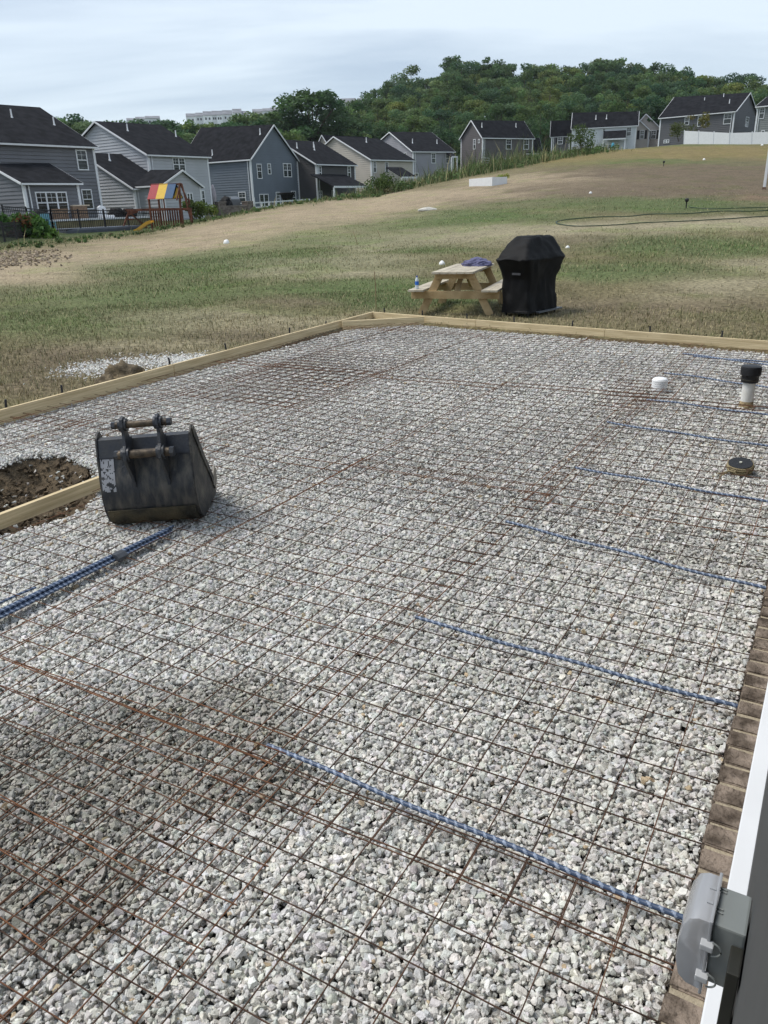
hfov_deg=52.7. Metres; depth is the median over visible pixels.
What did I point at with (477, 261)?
towel
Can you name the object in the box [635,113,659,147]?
house
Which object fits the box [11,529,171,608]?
blue rebar
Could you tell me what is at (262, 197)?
glass door
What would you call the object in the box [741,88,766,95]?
tree
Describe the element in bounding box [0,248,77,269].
rubble
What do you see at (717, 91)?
tree
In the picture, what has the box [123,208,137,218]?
covered furniture
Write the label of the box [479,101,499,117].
tree
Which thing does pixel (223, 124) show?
tree
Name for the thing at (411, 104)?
tree
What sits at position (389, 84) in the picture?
tree
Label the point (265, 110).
town house
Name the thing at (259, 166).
window
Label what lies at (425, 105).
tree
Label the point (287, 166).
window
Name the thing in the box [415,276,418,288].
water bottle
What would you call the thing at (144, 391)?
wire sheet
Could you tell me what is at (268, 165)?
window
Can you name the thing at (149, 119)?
town house
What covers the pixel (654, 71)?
tree
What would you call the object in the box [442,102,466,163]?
tree
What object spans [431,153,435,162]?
window
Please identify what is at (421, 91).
tree
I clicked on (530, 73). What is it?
tree
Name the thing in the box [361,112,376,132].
tree
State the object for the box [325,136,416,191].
house
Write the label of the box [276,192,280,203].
window
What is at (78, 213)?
metal fence
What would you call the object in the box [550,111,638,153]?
house
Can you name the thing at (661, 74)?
tree
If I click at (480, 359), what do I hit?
wire sheet
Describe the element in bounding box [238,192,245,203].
window
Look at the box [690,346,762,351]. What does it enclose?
wire sheet
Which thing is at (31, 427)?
wire sheet
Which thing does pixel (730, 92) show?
tree
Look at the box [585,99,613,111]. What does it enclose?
tree
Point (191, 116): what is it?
town house
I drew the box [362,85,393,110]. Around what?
tree
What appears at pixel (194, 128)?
tree
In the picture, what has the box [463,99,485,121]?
tree
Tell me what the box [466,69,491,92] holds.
tree
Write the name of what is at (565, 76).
tree
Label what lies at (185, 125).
tree
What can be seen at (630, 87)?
tree
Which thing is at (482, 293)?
picnic table
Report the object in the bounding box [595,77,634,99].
tree
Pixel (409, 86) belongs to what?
tree
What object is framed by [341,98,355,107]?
town house
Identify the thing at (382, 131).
tree
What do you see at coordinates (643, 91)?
tree
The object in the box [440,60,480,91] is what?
tree
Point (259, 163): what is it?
house
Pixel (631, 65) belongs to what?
tree
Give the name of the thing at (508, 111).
tree
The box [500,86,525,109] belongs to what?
tree
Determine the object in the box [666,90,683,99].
tree
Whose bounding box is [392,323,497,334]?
wire sheet
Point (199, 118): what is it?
town house
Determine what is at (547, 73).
tree
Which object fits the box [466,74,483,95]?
tree
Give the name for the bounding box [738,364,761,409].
drain pipe
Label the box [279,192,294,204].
covered umbrella
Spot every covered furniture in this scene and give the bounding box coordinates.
[28,210,50,219]
[109,208,123,216]
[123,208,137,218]
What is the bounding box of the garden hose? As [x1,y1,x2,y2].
[556,207,767,226]
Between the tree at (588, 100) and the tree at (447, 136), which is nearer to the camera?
the tree at (447, 136)
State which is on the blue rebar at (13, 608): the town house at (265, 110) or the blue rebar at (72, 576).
the blue rebar at (72, 576)
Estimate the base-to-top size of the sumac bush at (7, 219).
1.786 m
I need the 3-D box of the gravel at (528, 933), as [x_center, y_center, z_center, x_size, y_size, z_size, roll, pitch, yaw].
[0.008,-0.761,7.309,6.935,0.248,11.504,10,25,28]
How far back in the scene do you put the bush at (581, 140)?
80.60 m
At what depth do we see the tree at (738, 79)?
234.30 m
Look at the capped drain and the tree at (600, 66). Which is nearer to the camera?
the capped drain
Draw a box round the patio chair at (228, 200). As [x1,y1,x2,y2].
[219,196,232,205]
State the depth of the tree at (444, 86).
223.15 m
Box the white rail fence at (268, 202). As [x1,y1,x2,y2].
[253,197,309,207]
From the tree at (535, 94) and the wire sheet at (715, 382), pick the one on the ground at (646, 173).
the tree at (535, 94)
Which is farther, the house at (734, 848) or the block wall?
the block wall
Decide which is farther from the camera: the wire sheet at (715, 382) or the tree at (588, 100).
the tree at (588, 100)
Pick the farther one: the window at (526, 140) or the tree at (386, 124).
the tree at (386, 124)
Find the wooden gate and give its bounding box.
[51,209,68,219]
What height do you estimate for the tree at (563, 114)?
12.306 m
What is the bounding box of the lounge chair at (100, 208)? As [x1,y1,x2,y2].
[97,206,114,217]
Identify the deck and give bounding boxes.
[51,216,150,227]
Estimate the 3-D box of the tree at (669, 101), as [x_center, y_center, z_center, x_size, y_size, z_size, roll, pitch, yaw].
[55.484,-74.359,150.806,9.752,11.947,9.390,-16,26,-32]
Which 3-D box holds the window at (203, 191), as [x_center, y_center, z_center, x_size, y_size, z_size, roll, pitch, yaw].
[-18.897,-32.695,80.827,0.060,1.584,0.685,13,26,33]
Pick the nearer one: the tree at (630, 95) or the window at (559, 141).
the window at (559, 141)
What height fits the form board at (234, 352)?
0.230 m
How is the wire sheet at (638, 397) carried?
on the gravel at (528, 933)
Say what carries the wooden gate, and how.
on the deck
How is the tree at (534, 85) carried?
on the ground at (646, 173)
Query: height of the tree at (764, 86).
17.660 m
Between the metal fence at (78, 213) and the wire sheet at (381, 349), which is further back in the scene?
the metal fence at (78, 213)
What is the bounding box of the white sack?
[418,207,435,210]
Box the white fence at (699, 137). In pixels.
[683,130,767,143]
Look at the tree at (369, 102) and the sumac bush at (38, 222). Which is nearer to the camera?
the sumac bush at (38, 222)
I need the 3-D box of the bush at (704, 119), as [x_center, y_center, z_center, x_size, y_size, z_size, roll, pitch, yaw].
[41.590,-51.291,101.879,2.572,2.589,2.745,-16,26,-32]
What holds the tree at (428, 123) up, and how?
on the ground at (646, 173)
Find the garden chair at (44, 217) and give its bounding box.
[40,214,56,228]
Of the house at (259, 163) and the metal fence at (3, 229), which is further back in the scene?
the house at (259, 163)
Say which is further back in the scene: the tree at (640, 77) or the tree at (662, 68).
the tree at (662, 68)
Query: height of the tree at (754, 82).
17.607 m
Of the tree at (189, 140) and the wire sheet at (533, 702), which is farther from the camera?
the tree at (189, 140)
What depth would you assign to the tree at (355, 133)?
150.21 m
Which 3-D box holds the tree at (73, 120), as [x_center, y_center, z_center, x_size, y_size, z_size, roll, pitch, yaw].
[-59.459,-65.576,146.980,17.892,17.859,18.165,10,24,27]
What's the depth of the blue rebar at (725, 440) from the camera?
6.40 m
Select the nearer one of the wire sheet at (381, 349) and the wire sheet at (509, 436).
the wire sheet at (509, 436)
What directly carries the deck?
on the ground at (646, 173)
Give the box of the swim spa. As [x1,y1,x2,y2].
[56,225,140,233]
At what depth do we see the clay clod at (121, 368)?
9.09 m
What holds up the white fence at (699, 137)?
on the ground at (646, 173)
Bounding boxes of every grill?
[229,197,239,205]
[496,235,564,316]
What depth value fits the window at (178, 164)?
77.59 m
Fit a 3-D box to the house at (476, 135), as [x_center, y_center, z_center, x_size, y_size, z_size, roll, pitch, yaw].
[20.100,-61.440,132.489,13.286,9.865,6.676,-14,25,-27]
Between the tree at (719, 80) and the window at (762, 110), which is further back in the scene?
the tree at (719, 80)
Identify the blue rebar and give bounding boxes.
[0,525,173,609]
[0,529,168,613]
[0,531,168,615]
[0,531,172,618]
[0,586,35,603]
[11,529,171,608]
[266,743,682,919]
[415,616,737,707]
[505,520,765,588]
[575,466,767,502]
[607,421,767,446]
[647,399,767,415]
[665,372,767,387]
[682,353,767,364]
[693,355,767,362]
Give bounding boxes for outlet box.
[675,873,751,1023]
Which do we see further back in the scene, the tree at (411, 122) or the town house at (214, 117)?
the town house at (214, 117)
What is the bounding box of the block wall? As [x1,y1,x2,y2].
[213,201,253,215]
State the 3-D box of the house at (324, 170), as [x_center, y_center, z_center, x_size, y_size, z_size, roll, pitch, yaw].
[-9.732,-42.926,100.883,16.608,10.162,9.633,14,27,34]
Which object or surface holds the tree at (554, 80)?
on the ground at (646, 173)
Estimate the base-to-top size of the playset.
3.292 m
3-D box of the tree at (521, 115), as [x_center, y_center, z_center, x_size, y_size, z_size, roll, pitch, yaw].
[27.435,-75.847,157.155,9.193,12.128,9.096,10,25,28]
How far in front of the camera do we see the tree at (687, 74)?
226.83 m
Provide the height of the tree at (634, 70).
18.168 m
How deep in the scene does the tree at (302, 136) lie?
133.83 m
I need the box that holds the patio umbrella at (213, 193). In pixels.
[211,184,215,202]
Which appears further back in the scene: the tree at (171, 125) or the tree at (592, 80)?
the tree at (592, 80)
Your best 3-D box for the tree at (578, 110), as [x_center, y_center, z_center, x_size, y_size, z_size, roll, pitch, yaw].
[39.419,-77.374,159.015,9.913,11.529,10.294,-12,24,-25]
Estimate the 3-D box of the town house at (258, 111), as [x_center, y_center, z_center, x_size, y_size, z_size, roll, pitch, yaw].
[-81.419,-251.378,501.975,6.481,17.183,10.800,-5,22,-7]
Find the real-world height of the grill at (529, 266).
1.308 m
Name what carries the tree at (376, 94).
on the ground at (646, 173)
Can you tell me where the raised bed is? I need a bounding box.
[469,173,509,185]
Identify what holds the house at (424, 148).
on the ground at (646, 173)
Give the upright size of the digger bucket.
0.762 m
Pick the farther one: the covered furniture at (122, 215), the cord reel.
the covered furniture at (122, 215)
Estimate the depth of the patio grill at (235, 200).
87.68 m
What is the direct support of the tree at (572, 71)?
on the ground at (646, 173)
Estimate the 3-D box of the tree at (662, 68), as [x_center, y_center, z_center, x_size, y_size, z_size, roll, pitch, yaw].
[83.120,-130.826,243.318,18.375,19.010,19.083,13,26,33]
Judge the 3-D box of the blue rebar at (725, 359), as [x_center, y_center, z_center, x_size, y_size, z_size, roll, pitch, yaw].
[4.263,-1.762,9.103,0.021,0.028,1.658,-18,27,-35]
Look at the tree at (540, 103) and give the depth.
173.01 m
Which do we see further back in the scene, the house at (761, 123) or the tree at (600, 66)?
the tree at (600, 66)
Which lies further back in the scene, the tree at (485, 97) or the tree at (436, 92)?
the tree at (436, 92)
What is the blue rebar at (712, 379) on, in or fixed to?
on the wire sheet at (715, 382)
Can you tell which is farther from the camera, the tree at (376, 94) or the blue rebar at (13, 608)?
the tree at (376, 94)
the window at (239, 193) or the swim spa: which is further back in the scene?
the window at (239, 193)
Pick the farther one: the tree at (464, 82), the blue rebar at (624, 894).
the tree at (464, 82)
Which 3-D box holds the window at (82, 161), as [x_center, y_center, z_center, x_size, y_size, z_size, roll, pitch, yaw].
[-24.819,-28.936,63.721,0.060,1.544,1.017,13,26,33]
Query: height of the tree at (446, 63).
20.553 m
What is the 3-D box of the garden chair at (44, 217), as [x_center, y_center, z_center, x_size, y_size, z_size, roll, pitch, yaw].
[-23.686,-20.425,54.702,0.650,1.180,0.780,14,26,34]
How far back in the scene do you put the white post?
39.80 m
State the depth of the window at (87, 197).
64.77 m
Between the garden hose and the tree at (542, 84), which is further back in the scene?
the tree at (542, 84)
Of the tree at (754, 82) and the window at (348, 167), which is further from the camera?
the tree at (754, 82)
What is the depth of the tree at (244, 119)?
151.17 m
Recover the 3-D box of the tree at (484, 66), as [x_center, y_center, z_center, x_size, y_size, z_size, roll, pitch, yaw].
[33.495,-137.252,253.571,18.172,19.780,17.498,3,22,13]
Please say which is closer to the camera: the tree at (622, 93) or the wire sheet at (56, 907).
the wire sheet at (56, 907)
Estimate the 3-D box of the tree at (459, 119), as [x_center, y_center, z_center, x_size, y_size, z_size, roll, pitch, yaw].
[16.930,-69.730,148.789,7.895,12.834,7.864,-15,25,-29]
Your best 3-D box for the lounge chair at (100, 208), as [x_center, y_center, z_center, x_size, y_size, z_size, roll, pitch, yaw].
[-22.033,-23.719,61.403,0.850,1.066,1.004,14,26,34]
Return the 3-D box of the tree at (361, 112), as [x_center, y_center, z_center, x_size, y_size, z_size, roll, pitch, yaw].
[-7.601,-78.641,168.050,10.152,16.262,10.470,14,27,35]
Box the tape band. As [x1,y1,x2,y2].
[110,550,128,561]
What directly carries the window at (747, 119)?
in the house at (734, 113)
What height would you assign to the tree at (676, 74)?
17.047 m
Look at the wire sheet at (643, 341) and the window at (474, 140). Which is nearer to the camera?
the wire sheet at (643, 341)
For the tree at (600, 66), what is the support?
on the ground at (646, 173)
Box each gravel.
[0,325,767,1023]
[23,350,218,384]
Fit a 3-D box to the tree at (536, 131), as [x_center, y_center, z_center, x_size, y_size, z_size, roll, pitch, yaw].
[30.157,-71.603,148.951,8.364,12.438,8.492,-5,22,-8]
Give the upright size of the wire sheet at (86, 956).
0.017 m
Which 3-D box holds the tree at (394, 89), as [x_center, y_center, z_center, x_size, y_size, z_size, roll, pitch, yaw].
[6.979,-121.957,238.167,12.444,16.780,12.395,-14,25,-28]
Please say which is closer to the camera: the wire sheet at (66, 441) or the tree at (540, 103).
the wire sheet at (66, 441)
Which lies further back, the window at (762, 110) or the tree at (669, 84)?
the tree at (669, 84)
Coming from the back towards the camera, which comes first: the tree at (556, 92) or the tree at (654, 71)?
the tree at (654, 71)
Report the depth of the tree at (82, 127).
139.00 m
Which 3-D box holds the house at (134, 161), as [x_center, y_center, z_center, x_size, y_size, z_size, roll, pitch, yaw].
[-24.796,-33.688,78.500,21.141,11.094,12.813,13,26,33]
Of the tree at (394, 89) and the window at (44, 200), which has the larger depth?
the tree at (394, 89)
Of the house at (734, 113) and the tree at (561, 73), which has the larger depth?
the tree at (561, 73)
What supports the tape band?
attached to the blue rebar at (170, 527)
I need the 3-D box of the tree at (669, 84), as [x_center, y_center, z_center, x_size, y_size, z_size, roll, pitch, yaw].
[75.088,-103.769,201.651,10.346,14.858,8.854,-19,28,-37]
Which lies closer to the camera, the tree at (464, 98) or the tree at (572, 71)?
the tree at (464, 98)
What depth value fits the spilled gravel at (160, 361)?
10.32 m
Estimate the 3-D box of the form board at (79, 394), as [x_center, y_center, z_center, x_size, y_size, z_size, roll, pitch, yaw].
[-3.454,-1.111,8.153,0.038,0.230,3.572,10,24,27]
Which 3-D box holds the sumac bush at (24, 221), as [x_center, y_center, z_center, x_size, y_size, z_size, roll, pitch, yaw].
[-22.764,-17.585,48.556,1.767,2.166,1.404,-4,22,-5]
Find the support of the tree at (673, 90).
on the ground at (646, 173)
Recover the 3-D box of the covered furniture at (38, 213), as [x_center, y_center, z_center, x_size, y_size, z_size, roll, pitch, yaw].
[-25.193,-21.433,56.537,1.934,1.126,1.618,10,25,28]
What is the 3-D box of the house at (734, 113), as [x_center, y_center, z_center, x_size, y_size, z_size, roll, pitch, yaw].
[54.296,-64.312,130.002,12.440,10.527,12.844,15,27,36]
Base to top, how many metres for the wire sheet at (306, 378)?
0.019 m
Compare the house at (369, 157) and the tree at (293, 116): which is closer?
the house at (369, 157)
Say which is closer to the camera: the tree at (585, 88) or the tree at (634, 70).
the tree at (585, 88)
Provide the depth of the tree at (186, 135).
132.87 m
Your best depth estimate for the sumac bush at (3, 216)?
48.15 m
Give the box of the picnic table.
[408,263,502,314]
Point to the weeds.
(482, 167)
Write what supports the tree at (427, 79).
on the ground at (646, 173)
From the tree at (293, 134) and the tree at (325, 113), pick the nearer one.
the tree at (293, 134)
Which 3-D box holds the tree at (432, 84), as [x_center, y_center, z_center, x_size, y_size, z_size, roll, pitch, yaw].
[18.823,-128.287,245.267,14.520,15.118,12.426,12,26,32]
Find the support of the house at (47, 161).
on the ground at (646, 173)
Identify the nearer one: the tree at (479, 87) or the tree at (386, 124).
the tree at (386, 124)
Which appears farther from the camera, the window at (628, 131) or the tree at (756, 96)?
the tree at (756, 96)
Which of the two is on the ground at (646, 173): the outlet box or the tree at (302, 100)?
the tree at (302, 100)
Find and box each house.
[0,104,102,218]
[82,121,212,220]
[145,116,159,123]
[186,113,195,123]
[191,125,299,206]
[195,113,203,124]
[203,111,211,123]
[212,111,216,123]
[216,111,222,124]
[222,110,231,121]
[232,109,241,114]
[252,109,262,114]
[262,108,269,113]
[286,140,366,200]
[318,135,368,143]
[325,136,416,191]
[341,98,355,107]
[380,132,457,180]
[459,120,541,166]
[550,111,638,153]
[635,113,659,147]
[657,578,767,1023]
[658,92,756,145]
[754,96,767,131]
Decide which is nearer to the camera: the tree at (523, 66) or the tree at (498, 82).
the tree at (498, 82)
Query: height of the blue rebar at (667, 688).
0.028 m
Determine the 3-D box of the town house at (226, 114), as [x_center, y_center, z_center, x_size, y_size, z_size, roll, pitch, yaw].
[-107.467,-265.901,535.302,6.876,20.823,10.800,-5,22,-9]
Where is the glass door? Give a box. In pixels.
[259,194,268,205]
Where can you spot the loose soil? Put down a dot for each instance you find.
(40, 490)
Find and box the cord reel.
[712,457,754,477]
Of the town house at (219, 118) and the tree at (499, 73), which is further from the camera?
the town house at (219, 118)
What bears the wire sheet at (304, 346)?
on the gravel at (528, 933)
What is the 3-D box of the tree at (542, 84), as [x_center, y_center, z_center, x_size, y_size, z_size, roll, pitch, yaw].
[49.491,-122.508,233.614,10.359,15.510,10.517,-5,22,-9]
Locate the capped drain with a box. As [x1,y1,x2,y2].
[651,377,667,393]
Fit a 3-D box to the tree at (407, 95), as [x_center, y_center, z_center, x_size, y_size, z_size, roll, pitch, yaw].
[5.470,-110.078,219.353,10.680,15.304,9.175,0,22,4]
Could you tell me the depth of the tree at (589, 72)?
248.50 m
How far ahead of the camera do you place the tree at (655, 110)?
137.86 m
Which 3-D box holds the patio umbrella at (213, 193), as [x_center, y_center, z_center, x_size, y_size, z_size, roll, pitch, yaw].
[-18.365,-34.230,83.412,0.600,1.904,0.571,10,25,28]
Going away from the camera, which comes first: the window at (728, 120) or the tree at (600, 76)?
the window at (728, 120)
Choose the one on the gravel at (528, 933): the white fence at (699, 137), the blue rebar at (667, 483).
the blue rebar at (667, 483)
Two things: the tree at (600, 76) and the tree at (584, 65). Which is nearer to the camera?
the tree at (600, 76)
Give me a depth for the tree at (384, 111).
193.02 m
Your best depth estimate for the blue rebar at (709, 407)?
7.20 m
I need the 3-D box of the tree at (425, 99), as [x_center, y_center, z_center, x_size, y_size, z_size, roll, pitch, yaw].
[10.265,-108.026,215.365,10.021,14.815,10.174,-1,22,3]
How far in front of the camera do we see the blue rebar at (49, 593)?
4.18 m
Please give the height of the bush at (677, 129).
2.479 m
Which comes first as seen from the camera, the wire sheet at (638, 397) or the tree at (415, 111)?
the wire sheet at (638, 397)
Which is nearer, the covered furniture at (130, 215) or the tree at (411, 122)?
the covered furniture at (130, 215)
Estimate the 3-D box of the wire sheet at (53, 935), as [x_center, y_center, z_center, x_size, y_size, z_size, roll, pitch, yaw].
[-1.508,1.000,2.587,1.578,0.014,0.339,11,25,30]
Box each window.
[34,192,69,212]
[75,149,88,169]
[81,189,93,208]
[172,157,185,171]
[186,193,193,200]
[202,190,205,205]
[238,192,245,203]
[256,164,262,178]
[267,163,271,173]
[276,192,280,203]
[283,163,291,176]
[347,166,350,176]
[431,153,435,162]
[473,139,475,148]
[506,139,511,148]
[523,139,528,149]
[557,137,562,143]
[626,127,631,135]
[639,130,644,138]
[650,130,656,138]
[684,117,689,124]
[723,113,731,123]
[745,117,748,126]
[758,107,764,118]
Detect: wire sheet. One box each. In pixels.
[0,412,83,446]
[0,420,204,472]
[0,445,347,653]
[0,458,555,768]
[0,655,272,1020]
[0,660,344,1023]
[0,752,680,1023]
[0,794,133,956]
[10,360,278,427]
[67,363,375,438]
[179,350,426,409]
[200,374,500,472]
[214,327,392,366]
[215,492,767,965]
[268,329,477,375]
[342,322,418,330]
[352,382,649,497]
[371,335,580,388]
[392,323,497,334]
[481,330,593,341]
[500,339,702,397]
[522,396,767,537]
[584,338,697,345]
[596,380,683,411]
[636,347,767,411]
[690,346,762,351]
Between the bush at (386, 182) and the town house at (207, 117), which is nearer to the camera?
the bush at (386, 182)
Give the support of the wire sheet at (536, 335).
on the gravel at (528, 933)
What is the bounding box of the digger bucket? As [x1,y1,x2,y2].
[95,414,216,523]
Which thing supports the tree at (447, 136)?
on the ground at (646, 173)
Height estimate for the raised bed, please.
1.037 m
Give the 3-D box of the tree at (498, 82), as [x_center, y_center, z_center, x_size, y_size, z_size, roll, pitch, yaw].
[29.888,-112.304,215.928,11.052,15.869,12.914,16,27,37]
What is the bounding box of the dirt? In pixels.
[0,333,767,1023]
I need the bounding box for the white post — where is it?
[762,154,767,189]
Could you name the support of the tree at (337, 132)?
on the ground at (646, 173)
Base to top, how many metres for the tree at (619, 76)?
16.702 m
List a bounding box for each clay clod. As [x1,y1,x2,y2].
[94,374,113,383]
[100,359,142,378]
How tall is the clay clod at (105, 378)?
0.167 m
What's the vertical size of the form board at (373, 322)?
0.227 m
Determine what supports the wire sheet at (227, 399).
on the gravel at (528, 933)
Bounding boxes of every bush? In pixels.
[0,212,31,235]
[0,218,13,235]
[6,213,32,236]
[7,210,48,237]
[27,227,58,238]
[181,199,207,220]
[192,200,218,217]
[363,172,406,192]
[565,123,596,150]
[669,122,697,141]
[687,112,710,130]
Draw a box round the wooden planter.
[70,205,89,218]
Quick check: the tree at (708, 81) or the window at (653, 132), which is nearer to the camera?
the window at (653, 132)
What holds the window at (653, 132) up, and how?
in the house at (647, 133)
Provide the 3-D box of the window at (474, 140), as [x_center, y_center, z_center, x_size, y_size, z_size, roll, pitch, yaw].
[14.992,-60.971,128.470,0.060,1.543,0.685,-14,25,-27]
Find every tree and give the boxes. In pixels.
[63,113,83,130]
[68,119,114,134]
[128,118,192,134]
[176,131,193,143]
[177,132,195,138]
[178,122,216,133]
[180,119,214,133]
[214,121,260,126]
[215,118,270,126]
[226,111,272,125]
[264,87,377,140]
[266,115,312,140]
[270,106,320,140]
[277,128,306,140]
[280,129,307,140]
[304,106,350,140]
[331,128,344,135]
[342,129,372,137]
[344,97,383,122]
[345,106,366,130]
[359,89,379,105]
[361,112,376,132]
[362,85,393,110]
[362,107,395,122]
[366,126,386,138]
[369,99,392,120]
[371,120,396,136]
[372,122,408,137]
[377,78,416,102]
[386,85,412,98]
[386,101,406,125]
[388,83,420,109]
[388,109,408,130]
[390,64,425,88]
[390,93,413,112]
[397,107,432,130]
[397,115,434,133]
[404,95,421,113]
[409,76,440,101]
[411,115,440,133]
[413,94,430,108]
[415,87,439,105]
[417,89,449,116]
[419,80,448,99]
[420,103,445,121]
[422,108,453,144]
[424,76,443,89]
[428,112,464,164]
[429,91,468,145]
[438,55,468,78]
[438,70,472,105]
[438,75,477,118]
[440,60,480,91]
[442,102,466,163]
[451,111,483,163]
[455,94,483,117]
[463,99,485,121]
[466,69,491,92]
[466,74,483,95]
[467,81,486,116]
[470,56,512,83]
[472,86,514,116]
[477,77,509,116]
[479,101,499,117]
[481,102,517,120]
[488,68,513,89]
[490,63,518,81]
[498,104,537,136]
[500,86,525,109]
[501,62,543,89]
[503,81,526,102]
[507,69,537,102]
[515,81,548,104]
[517,89,544,112]
[522,100,549,129]
[524,104,561,154]
[525,63,563,81]
[533,69,545,82]
[535,69,561,81]
[535,100,555,140]
[537,76,556,101]
[537,86,568,113]
[541,100,578,143]
[542,72,588,96]
[542,76,565,100]
[549,66,590,86]
[552,76,581,104]
[555,65,572,74]
[556,92,585,147]
[564,62,589,77]
[564,104,596,144]
[568,75,601,100]
[570,83,593,100]
[571,96,604,119]
[579,59,622,91]
[579,67,592,74]
[582,70,607,91]
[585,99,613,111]
[587,58,612,74]
[588,85,615,107]
[593,93,623,111]
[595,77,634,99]
[598,99,626,111]
[603,71,629,94]
[610,57,628,75]
[611,66,645,92]
[615,90,641,110]
[616,79,641,96]
[616,92,638,111]
[625,62,653,77]
[625,84,654,105]
[626,97,644,113]
[627,72,650,85]
[627,95,667,124]
[628,62,675,84]
[638,79,660,96]
[639,94,659,111]
[641,83,672,99]
[642,66,658,74]
[645,71,672,85]
[650,71,686,87]
[651,97,671,107]
[661,80,685,91]
[666,85,697,100]
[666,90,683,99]
[670,76,688,83]
[674,76,706,94]
[675,91,699,96]
[678,70,713,89]
[680,66,714,87]
[687,75,715,90]
[687,87,710,95]
[705,87,721,94]
[711,76,726,86]
[720,82,744,93]
[723,72,765,88]
[726,90,743,93]
[736,75,761,89]
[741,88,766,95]
[753,93,763,104]
[754,84,767,90]
[756,93,765,104]
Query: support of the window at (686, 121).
in the house at (734, 113)
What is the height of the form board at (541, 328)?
0.230 m
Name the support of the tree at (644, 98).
on the ground at (646, 173)
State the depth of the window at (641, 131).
135.92 m
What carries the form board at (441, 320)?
on the ground at (646, 173)
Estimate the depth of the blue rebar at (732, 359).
9.24 m
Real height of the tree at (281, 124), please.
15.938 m
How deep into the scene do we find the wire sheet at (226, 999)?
2.14 m
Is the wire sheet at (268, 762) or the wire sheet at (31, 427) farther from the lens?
the wire sheet at (31, 427)
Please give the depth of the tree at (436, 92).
209.08 m
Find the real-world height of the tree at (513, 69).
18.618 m
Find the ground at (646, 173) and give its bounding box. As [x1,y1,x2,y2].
[0,118,767,408]
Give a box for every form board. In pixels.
[0,364,174,426]
[0,476,100,529]
[172,312,372,377]
[342,316,423,330]
[373,312,475,326]
[476,320,604,336]
[605,329,767,349]
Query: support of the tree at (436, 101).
on the ground at (646, 173)
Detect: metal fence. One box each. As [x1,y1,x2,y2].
[0,219,47,242]
[1,204,53,228]
[49,209,150,230]
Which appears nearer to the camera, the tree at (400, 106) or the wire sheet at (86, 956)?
the wire sheet at (86, 956)
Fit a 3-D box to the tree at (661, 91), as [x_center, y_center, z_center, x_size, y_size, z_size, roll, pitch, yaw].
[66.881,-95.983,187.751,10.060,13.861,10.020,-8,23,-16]
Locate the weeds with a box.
[0,129,631,250]
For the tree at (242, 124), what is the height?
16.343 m
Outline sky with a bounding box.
[0,0,767,125]
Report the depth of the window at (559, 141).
137.96 m
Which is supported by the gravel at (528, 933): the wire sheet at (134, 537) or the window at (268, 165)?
the wire sheet at (134, 537)
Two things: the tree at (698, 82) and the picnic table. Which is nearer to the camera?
the picnic table
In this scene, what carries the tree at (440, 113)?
on the ground at (646, 173)
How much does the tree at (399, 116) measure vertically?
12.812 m
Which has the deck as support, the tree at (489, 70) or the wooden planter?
the wooden planter
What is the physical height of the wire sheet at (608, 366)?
0.019 m
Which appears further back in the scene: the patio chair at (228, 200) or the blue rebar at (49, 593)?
the patio chair at (228, 200)
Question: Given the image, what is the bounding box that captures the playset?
[123,183,192,230]
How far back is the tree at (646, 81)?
200.68 m
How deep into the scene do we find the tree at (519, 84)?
209.01 m
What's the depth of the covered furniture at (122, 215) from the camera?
61.88 m
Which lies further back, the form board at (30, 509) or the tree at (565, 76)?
the tree at (565, 76)
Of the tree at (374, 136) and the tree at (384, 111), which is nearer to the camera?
the tree at (374, 136)
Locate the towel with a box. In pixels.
[461,257,491,266]
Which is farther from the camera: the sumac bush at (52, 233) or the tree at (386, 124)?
the tree at (386, 124)
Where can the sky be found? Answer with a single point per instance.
(96, 60)
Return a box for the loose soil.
[0,456,100,534]
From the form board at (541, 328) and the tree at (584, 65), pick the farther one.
the tree at (584, 65)
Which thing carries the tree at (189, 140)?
on the ground at (646, 173)
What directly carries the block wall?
on the ground at (646, 173)
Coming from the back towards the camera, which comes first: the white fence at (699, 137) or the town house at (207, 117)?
the town house at (207, 117)
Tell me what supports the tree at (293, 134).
on the ground at (646, 173)
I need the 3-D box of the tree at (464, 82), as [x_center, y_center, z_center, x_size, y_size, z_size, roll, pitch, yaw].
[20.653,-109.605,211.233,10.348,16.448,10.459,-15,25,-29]
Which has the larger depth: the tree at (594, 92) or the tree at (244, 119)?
the tree at (594, 92)
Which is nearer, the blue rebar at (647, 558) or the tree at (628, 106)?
the blue rebar at (647, 558)
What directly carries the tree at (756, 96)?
on the ground at (646, 173)
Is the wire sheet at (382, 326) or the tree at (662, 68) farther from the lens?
the tree at (662, 68)
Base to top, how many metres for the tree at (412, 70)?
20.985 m
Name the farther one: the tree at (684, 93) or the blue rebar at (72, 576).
the tree at (684, 93)
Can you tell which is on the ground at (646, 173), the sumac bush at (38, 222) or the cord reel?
the sumac bush at (38, 222)
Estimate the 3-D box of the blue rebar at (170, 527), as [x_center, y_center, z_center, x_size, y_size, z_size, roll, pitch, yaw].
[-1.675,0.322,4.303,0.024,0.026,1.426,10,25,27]
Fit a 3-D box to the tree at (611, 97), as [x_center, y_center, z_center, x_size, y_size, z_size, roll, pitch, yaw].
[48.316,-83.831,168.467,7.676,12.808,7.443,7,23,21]
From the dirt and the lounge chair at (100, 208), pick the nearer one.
the dirt
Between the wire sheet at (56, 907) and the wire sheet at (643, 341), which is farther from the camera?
the wire sheet at (643, 341)
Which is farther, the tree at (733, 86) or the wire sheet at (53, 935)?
the tree at (733, 86)

